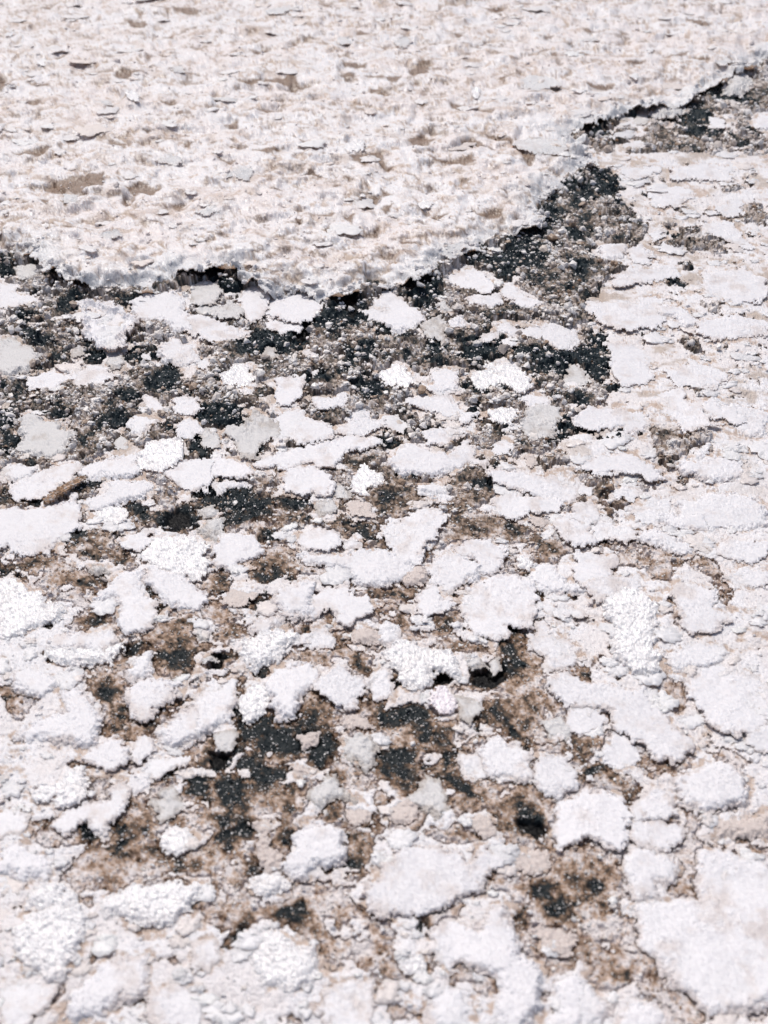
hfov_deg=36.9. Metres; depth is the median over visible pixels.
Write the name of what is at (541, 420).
salt flake
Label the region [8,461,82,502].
salt flake
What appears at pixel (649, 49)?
salt flake
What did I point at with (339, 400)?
salt flake
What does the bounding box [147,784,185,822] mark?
salt flake
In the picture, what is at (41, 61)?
salt flake
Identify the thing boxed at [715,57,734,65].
salt flake
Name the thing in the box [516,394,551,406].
salt flake
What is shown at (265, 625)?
salt flake
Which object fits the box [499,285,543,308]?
salt flake
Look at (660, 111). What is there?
salt flake
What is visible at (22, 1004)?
salt flake
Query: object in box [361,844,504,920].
salt flake
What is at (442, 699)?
salt flake
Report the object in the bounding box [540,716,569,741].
salt flake
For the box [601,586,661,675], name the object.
salt flake
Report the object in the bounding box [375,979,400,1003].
salt flake
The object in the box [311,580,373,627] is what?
salt flake
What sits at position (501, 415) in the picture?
salt flake
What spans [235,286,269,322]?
salt flake
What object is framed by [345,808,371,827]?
salt flake
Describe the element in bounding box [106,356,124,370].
salt flake
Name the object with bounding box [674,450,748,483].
salt flake
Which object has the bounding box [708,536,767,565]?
salt flake
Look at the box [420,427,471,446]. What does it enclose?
salt flake
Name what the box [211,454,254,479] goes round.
salt flake
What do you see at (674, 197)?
salt flake
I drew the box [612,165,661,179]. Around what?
salt flake
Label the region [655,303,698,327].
salt flake
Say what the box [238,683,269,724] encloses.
salt flake
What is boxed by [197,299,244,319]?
salt flake
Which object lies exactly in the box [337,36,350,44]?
salt flake
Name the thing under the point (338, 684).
salt flake
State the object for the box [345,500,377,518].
salt flake
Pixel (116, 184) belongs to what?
salt crumbs
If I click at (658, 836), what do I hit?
salt flake
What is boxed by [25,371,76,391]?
salt flake
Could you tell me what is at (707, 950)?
salt flake
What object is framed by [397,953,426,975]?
salt flake
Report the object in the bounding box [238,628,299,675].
salt flake
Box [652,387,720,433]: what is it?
salt flake
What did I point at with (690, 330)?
salt flake
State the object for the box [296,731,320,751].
salt flake
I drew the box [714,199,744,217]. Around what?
salt flake
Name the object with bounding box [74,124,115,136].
salt flake
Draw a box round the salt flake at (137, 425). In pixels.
[126,415,159,436]
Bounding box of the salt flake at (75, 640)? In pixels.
[46,627,119,651]
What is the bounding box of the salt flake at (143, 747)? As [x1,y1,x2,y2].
[128,735,157,765]
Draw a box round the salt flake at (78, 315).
[73,312,100,322]
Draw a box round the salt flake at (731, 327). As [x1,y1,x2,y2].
[694,314,767,343]
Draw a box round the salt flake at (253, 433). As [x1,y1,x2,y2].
[218,409,280,461]
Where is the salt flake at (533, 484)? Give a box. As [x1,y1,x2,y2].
[484,465,584,505]
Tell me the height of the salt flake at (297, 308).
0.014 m
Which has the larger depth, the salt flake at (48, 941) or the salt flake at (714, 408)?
the salt flake at (714, 408)
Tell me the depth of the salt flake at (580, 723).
1.27 m
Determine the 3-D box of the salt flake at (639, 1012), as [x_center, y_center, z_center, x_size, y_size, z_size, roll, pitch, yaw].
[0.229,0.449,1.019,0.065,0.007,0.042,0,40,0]
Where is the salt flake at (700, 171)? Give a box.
[668,160,738,183]
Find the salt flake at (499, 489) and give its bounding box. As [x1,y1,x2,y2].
[490,483,525,495]
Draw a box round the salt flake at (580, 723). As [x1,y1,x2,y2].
[561,707,608,737]
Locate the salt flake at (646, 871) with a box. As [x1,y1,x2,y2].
[622,843,680,902]
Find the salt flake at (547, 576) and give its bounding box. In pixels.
[527,563,586,596]
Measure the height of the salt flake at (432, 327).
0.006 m
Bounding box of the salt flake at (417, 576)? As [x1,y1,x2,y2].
[401,566,428,588]
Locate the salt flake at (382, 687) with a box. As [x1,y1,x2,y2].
[368,667,394,702]
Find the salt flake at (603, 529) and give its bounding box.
[579,519,637,548]
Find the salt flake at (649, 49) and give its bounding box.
[645,47,654,52]
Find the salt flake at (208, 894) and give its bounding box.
[196,884,216,901]
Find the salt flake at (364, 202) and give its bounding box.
[353,197,376,207]
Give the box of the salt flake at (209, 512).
[197,505,218,519]
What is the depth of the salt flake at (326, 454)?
1.65 m
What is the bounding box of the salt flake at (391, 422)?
[380,414,408,434]
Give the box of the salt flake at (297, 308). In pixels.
[265,291,325,324]
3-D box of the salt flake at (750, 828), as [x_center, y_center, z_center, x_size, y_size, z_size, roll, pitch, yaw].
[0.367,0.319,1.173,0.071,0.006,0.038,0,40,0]
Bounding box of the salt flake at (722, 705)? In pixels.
[683,664,767,738]
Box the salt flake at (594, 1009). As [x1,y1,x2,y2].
[577,979,619,1023]
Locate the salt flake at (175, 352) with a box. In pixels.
[155,337,200,367]
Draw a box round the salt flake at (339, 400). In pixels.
[310,392,349,410]
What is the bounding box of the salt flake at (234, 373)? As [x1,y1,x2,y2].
[219,363,255,388]
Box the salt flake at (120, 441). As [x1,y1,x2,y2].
[113,435,128,449]
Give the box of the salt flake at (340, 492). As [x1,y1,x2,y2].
[331,483,351,500]
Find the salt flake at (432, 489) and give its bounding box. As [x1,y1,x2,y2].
[416,482,449,498]
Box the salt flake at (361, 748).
[341,732,379,774]
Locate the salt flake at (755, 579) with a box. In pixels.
[722,566,767,588]
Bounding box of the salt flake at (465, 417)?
[459,411,479,424]
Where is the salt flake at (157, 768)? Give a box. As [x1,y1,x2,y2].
[141,755,190,779]
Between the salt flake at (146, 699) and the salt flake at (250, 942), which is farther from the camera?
the salt flake at (146, 699)
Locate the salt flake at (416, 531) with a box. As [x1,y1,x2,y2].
[382,507,447,565]
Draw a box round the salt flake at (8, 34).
[5,31,15,37]
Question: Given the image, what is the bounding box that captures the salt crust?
[0,77,767,1023]
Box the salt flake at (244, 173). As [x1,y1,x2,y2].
[226,164,253,180]
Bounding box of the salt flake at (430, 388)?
[426,385,464,395]
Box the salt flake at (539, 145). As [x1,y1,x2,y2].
[512,138,568,155]
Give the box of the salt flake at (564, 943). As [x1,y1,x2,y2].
[527,925,578,957]
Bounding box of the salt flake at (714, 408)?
[701,397,746,425]
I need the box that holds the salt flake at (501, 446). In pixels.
[490,439,514,455]
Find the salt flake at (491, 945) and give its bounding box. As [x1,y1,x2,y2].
[427,902,546,1023]
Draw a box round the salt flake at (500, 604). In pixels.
[456,573,540,641]
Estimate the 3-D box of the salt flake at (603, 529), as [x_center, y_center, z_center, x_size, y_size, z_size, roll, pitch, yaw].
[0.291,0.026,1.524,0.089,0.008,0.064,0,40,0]
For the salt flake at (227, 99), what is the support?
on the salt shelf
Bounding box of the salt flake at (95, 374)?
[73,365,118,386]
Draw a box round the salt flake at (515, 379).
[470,359,534,394]
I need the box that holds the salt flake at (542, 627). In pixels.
[529,620,551,651]
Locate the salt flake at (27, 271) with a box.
[13,263,42,279]
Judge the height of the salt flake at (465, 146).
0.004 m
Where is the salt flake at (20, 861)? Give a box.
[0,841,53,882]
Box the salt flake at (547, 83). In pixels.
[520,75,560,90]
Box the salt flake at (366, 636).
[351,627,380,645]
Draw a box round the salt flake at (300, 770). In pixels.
[288,764,309,777]
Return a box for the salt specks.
[0,69,767,1023]
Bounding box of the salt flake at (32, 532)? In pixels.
[0,492,82,557]
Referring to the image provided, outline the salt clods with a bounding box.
[0,58,767,311]
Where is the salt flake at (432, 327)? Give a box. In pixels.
[420,314,447,341]
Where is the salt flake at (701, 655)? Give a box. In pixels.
[660,641,730,672]
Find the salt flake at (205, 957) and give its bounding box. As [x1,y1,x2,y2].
[189,938,222,974]
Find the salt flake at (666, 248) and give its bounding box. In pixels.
[651,241,688,254]
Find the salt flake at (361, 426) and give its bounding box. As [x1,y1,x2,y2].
[334,411,386,436]
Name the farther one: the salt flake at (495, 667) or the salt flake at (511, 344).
the salt flake at (511, 344)
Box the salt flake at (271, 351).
[262,346,278,359]
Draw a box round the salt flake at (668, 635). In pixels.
[653,626,682,643]
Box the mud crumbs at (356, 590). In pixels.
[0,92,765,1015]
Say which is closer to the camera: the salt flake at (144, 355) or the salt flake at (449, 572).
the salt flake at (449, 572)
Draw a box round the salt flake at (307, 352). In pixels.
[302,349,318,356]
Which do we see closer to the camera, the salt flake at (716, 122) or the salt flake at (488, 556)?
the salt flake at (488, 556)
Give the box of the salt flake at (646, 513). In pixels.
[624,496,673,527]
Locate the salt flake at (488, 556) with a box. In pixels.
[452,538,512,576]
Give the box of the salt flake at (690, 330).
[679,326,698,334]
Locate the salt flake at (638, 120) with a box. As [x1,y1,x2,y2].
[634,110,649,125]
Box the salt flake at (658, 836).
[627,820,685,854]
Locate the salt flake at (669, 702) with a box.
[649,689,679,710]
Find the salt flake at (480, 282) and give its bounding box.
[447,267,499,293]
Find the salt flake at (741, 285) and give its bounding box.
[697,266,767,305]
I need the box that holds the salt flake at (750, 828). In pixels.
[712,809,767,841]
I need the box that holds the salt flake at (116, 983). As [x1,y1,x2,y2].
[62,952,150,1023]
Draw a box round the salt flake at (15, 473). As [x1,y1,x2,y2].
[3,464,37,482]
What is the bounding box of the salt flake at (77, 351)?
[71,345,84,357]
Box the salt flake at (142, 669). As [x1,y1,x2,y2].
[125,650,154,683]
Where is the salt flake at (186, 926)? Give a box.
[174,916,201,936]
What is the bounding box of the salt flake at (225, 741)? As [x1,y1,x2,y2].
[213,728,238,752]
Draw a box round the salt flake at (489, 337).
[479,332,498,342]
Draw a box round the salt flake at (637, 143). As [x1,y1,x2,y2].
[623,140,644,148]
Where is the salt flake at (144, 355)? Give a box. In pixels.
[141,352,150,360]
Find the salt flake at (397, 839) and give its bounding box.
[386,828,418,849]
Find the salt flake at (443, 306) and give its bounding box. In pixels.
[435,299,453,312]
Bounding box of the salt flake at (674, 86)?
[662,82,684,89]
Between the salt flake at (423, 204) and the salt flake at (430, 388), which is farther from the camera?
the salt flake at (423, 204)
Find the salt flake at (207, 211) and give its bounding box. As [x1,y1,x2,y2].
[194,204,220,215]
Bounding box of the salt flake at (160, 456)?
[136,437,183,473]
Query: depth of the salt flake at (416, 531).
1.52 m
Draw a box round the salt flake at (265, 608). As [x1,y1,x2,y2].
[256,600,277,616]
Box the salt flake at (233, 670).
[227,665,248,672]
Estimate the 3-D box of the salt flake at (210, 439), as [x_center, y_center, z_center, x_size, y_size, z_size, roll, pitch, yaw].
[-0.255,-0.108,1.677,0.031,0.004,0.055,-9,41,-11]
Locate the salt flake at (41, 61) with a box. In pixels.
[36,58,46,65]
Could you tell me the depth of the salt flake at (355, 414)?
1.73 m
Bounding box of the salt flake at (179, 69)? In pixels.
[172,66,184,72]
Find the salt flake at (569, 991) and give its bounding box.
[543,970,591,1023]
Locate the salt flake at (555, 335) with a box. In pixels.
[496,322,581,350]
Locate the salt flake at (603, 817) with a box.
[550,785,635,852]
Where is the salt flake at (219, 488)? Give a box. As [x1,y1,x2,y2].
[210,478,252,496]
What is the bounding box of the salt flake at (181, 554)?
[139,533,210,582]
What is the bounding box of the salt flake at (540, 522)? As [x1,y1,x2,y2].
[527,516,550,527]
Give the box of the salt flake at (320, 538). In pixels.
[296,525,342,552]
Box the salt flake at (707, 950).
[630,845,767,1021]
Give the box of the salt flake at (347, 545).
[342,540,362,549]
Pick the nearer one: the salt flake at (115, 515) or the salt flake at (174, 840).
the salt flake at (174, 840)
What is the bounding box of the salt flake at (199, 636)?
[196,628,208,641]
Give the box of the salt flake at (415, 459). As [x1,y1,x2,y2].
[386,438,489,479]
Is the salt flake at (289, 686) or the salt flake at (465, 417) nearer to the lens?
the salt flake at (289, 686)
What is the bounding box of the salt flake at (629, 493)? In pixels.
[606,484,642,502]
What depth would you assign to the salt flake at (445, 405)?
1.75 m
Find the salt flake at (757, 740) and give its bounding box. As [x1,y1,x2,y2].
[745,725,767,754]
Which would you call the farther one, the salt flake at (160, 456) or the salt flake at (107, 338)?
the salt flake at (107, 338)
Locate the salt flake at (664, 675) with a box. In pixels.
[638,672,666,684]
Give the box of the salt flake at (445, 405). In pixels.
[405,394,464,419]
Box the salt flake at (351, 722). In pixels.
[336,713,374,731]
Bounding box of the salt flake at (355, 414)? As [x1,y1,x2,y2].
[339,408,366,420]
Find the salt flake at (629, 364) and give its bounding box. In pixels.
[602,341,654,386]
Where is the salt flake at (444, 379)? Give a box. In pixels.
[429,367,460,394]
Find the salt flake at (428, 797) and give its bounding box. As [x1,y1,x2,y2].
[406,773,449,821]
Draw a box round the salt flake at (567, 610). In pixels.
[535,600,592,619]
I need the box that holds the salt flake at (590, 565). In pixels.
[571,549,619,587]
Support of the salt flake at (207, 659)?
on the ground
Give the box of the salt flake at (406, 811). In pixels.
[387,798,418,824]
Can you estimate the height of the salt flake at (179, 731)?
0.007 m
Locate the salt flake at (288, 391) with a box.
[274,373,305,406]
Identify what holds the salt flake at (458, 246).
on the salt shelf
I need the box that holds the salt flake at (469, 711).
[451,693,483,726]
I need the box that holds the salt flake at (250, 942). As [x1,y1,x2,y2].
[237,932,262,950]
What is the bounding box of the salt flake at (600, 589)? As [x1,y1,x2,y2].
[579,574,641,604]
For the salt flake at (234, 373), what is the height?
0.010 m
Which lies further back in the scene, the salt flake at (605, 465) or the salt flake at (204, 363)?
the salt flake at (204, 363)
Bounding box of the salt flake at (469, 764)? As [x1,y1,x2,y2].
[456,751,486,778]
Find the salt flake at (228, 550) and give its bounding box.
[209,532,264,573]
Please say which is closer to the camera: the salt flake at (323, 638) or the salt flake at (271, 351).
the salt flake at (323, 638)
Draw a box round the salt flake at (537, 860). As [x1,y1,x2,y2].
[514,848,554,877]
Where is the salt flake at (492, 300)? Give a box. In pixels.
[464,292,503,308]
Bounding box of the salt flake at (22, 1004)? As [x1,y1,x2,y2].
[0,979,58,1023]
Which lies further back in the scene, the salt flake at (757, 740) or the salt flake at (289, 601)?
the salt flake at (289, 601)
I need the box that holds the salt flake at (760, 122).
[752,115,767,129]
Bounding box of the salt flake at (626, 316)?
[585,294,671,331]
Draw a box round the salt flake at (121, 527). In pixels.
[101,518,135,531]
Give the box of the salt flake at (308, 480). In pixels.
[281,465,335,497]
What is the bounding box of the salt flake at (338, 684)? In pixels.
[313,663,370,711]
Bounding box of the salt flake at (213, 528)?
[196,517,225,541]
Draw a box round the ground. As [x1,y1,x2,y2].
[0,57,767,1023]
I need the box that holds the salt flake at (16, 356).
[0,335,43,375]
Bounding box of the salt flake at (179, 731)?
[154,705,206,749]
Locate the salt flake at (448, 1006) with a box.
[421,985,472,1023]
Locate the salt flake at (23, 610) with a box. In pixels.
[0,577,66,640]
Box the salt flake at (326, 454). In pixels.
[252,434,382,470]
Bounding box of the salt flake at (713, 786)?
[669,760,751,817]
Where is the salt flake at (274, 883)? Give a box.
[248,872,294,896]
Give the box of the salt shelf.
[0,0,767,303]
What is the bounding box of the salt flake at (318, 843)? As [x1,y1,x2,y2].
[277,818,348,883]
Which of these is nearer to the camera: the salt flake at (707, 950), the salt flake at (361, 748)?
the salt flake at (707, 950)
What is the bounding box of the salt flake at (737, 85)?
[720,70,753,97]
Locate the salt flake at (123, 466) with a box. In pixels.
[76,453,142,483]
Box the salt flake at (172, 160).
[155,153,181,165]
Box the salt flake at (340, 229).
[327,224,362,235]
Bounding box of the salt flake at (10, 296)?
[0,282,42,310]
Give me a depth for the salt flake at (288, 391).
1.77 m
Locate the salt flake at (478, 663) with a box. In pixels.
[465,657,489,671]
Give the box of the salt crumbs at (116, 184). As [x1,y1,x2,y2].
[0,0,767,1023]
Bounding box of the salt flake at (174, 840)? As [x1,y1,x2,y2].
[159,825,195,857]
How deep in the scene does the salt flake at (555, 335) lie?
1.90 m
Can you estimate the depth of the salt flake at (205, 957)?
1.06 m
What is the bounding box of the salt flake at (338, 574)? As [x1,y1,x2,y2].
[319,565,352,585]
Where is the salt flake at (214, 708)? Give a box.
[191,678,240,735]
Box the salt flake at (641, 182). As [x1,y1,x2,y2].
[619,177,650,187]
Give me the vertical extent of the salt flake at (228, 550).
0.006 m
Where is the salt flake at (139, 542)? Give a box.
[111,528,164,552]
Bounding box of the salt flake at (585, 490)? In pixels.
[578,484,595,496]
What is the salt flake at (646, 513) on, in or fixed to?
on the salt crust
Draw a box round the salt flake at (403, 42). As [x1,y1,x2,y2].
[394,37,409,47]
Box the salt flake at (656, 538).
[633,528,693,555]
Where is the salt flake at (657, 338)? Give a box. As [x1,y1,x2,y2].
[642,333,671,343]
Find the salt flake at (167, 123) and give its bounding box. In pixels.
[153,113,176,126]
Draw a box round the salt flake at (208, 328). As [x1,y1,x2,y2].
[186,314,251,343]
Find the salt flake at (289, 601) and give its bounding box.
[270,578,316,622]
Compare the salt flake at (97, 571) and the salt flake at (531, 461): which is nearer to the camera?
the salt flake at (97, 571)
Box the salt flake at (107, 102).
[99,100,112,105]
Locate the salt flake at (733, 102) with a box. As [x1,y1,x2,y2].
[714,99,739,108]
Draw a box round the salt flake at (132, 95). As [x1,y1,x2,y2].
[125,90,139,101]
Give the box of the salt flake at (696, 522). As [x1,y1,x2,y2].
[656,511,709,532]
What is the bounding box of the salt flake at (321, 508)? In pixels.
[314,499,337,516]
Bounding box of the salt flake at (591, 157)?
[584,148,598,167]
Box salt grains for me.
[0,58,767,1023]
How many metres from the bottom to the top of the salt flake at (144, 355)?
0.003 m
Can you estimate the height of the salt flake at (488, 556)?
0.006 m
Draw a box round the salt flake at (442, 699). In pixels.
[427,685,457,714]
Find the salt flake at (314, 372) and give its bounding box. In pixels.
[310,369,318,377]
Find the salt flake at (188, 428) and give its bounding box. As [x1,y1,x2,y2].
[175,418,204,439]
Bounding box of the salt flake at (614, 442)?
[597,431,630,449]
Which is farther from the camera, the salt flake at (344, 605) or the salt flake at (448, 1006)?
the salt flake at (344, 605)
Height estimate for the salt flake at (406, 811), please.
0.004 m
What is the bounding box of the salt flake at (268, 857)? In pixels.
[247,820,285,874]
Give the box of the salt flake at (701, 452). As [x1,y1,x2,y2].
[694,443,711,459]
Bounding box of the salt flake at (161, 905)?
[99,879,207,929]
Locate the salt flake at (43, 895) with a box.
[24,878,78,911]
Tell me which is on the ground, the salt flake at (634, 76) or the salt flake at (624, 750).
the salt flake at (624, 750)
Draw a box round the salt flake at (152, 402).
[141,394,162,412]
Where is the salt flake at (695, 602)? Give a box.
[669,581,733,635]
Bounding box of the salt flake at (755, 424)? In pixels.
[714,397,767,437]
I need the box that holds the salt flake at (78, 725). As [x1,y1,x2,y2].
[12,679,103,749]
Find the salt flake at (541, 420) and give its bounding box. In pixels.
[518,403,562,440]
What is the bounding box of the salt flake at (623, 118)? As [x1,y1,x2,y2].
[619,113,627,121]
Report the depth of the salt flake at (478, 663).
1.34 m
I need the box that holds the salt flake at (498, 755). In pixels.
[475,735,534,784]
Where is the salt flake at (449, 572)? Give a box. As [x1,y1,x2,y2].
[425,550,481,594]
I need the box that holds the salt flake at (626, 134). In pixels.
[609,130,634,139]
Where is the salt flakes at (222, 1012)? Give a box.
[0,0,767,1023]
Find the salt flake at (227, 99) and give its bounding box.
[212,97,236,101]
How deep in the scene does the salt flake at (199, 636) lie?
1.37 m
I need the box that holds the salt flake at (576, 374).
[563,364,590,386]
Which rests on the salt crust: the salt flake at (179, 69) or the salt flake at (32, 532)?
the salt flake at (32, 532)
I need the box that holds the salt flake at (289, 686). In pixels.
[265,660,320,723]
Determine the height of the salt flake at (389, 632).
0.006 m
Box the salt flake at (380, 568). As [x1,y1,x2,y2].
[296,548,414,588]
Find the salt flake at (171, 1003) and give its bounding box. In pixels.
[142,980,202,1023]
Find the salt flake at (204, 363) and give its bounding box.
[197,358,209,369]
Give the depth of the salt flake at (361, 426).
1.70 m
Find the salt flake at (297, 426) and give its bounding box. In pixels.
[273,408,337,445]
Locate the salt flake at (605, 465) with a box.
[580,452,667,482]
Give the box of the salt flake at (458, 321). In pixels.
[448,315,466,327]
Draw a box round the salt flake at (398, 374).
[378,363,414,388]
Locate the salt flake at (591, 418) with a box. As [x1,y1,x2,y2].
[571,404,646,438]
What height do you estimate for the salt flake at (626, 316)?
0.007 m
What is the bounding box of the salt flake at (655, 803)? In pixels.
[629,786,679,821]
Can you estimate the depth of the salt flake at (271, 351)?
1.86 m
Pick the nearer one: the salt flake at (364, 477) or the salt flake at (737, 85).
the salt flake at (364, 477)
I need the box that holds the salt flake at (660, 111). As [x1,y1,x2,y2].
[648,101,685,119]
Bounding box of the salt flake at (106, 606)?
[89,597,118,615]
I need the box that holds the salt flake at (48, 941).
[10,903,88,983]
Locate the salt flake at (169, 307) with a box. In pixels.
[129,289,198,336]
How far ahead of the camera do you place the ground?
1.40 m
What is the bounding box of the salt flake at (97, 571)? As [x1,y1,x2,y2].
[88,564,110,576]
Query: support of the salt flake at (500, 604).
on the ground
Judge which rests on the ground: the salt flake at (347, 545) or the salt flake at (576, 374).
the salt flake at (576, 374)
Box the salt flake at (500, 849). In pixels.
[488,843,519,864]
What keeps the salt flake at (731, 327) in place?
on the salt crust
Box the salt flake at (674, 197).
[647,186,694,208]
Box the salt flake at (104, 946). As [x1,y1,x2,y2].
[91,933,117,957]
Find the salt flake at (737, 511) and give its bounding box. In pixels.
[673,489,767,531]
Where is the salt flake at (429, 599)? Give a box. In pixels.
[414,584,456,622]
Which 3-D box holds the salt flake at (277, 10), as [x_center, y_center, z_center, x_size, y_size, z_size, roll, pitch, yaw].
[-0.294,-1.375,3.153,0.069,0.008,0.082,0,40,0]
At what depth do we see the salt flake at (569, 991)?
1.03 m
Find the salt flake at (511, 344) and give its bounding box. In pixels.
[501,337,517,347]
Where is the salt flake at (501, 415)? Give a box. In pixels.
[487,406,521,426]
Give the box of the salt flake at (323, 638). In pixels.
[303,626,335,650]
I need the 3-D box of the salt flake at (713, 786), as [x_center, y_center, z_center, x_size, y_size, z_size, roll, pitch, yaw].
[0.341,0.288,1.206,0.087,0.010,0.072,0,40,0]
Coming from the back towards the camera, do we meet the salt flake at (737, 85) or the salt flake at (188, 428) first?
the salt flake at (737, 85)
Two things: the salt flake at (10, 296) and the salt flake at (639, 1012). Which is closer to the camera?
the salt flake at (639, 1012)
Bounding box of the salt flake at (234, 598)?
[219,589,258,607]
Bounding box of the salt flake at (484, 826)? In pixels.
[472,815,496,839]
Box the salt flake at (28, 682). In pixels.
[8,666,59,698]
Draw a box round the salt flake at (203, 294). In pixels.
[190,280,223,306]
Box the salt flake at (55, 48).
[45,45,69,53]
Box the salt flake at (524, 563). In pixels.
[516,555,537,572]
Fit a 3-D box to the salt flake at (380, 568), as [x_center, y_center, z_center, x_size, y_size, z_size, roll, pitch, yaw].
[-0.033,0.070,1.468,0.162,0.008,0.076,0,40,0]
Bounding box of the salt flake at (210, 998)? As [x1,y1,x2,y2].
[190,993,220,1004]
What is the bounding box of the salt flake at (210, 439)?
[198,427,220,448]
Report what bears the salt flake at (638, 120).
on the ground
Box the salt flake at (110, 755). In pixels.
[79,739,132,772]
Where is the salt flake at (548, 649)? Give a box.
[526,633,577,672]
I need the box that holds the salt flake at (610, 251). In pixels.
[595,243,627,260]
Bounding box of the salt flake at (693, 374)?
[662,358,731,390]
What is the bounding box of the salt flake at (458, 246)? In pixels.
[440,241,471,259]
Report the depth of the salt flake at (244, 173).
2.32 m
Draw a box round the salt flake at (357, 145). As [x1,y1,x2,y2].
[345,139,365,152]
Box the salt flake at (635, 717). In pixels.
[544,670,695,767]
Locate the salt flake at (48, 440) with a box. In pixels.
[15,413,76,460]
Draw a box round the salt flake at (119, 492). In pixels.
[82,478,153,511]
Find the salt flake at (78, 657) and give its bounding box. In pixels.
[44,642,125,671]
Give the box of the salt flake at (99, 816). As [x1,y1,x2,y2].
[49,779,131,837]
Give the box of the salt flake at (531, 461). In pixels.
[524,454,537,467]
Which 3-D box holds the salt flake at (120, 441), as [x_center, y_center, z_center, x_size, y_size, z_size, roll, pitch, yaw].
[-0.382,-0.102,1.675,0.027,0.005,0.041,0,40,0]
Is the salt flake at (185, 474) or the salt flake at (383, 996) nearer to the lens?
the salt flake at (383, 996)
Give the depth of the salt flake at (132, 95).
2.64 m
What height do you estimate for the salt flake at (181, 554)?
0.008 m
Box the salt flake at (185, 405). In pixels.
[170,394,204,415]
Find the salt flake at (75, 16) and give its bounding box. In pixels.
[61,14,90,18]
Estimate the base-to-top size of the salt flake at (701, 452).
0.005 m
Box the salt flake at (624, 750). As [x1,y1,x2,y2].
[601,731,641,768]
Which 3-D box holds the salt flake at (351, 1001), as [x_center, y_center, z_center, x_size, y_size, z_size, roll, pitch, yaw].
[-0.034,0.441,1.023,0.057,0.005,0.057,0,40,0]
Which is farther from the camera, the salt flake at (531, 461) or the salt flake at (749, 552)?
the salt flake at (531, 461)
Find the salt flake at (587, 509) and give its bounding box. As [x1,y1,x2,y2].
[569,501,602,524]
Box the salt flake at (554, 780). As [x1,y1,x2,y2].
[532,753,579,801]
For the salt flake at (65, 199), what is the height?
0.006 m
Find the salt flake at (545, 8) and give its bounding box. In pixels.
[522,5,550,11]
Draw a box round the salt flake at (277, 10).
[264,7,289,14]
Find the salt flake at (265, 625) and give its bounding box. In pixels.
[247,612,299,636]
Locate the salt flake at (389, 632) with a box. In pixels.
[376,620,401,648]
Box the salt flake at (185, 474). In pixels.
[162,458,214,493]
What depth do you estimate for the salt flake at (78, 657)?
1.34 m
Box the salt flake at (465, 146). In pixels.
[448,142,475,150]
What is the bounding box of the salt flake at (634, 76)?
[629,73,638,79]
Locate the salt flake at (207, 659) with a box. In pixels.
[202,656,219,664]
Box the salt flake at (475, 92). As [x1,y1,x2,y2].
[471,87,479,98]
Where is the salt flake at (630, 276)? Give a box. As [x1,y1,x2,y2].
[610,267,681,287]
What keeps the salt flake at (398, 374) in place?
on the salt crust
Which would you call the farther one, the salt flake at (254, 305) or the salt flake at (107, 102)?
the salt flake at (107, 102)
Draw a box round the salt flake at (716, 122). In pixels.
[708,116,726,128]
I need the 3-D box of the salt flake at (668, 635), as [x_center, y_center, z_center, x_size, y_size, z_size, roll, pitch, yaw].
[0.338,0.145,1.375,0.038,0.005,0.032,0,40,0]
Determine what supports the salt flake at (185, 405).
on the ground
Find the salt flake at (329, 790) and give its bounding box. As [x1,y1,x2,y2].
[306,773,357,809]
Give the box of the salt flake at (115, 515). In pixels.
[93,506,128,525]
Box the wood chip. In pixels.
[42,475,88,504]
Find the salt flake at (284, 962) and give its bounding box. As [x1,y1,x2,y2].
[249,926,319,992]
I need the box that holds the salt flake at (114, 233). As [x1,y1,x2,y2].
[102,229,121,239]
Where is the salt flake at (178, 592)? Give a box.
[141,564,208,612]
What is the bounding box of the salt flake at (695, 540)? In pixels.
[685,533,717,553]
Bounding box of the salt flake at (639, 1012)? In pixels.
[610,996,676,1023]
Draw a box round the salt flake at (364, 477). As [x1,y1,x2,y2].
[350,463,384,496]
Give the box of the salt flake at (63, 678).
[54,668,83,690]
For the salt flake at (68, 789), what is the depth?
1.20 m
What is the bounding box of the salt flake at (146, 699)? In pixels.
[123,677,183,723]
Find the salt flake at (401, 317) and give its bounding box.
[358,289,425,335]
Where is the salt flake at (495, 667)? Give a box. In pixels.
[488,656,502,676]
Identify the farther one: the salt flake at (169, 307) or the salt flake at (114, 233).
the salt flake at (114, 233)
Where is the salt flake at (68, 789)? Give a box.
[29,768,91,809]
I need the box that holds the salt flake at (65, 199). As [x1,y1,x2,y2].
[62,194,78,203]
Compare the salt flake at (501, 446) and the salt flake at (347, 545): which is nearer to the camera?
the salt flake at (347, 545)
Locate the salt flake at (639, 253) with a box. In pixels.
[626,243,654,265]
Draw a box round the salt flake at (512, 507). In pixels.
[490,491,563,521]
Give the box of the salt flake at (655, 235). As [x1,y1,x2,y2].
[648,224,665,242]
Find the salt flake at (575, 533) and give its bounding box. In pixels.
[552,511,598,547]
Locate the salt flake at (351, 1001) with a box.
[313,978,377,1023]
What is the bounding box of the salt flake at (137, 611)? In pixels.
[92,568,160,635]
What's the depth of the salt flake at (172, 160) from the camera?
2.38 m
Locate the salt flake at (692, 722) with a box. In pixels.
[677,714,706,729]
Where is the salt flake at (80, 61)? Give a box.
[68,59,95,63]
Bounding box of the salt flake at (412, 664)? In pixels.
[381,639,461,691]
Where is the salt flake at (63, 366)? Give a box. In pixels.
[54,358,83,372]
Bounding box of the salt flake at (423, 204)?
[418,200,433,208]
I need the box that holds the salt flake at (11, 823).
[0,808,31,839]
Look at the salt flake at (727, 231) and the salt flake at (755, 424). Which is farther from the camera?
the salt flake at (727, 231)
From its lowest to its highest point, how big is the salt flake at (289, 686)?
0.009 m
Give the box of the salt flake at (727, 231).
[699,220,755,250]
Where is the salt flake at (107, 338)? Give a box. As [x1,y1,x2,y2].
[75,296,140,352]
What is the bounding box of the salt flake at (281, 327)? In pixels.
[265,317,303,334]

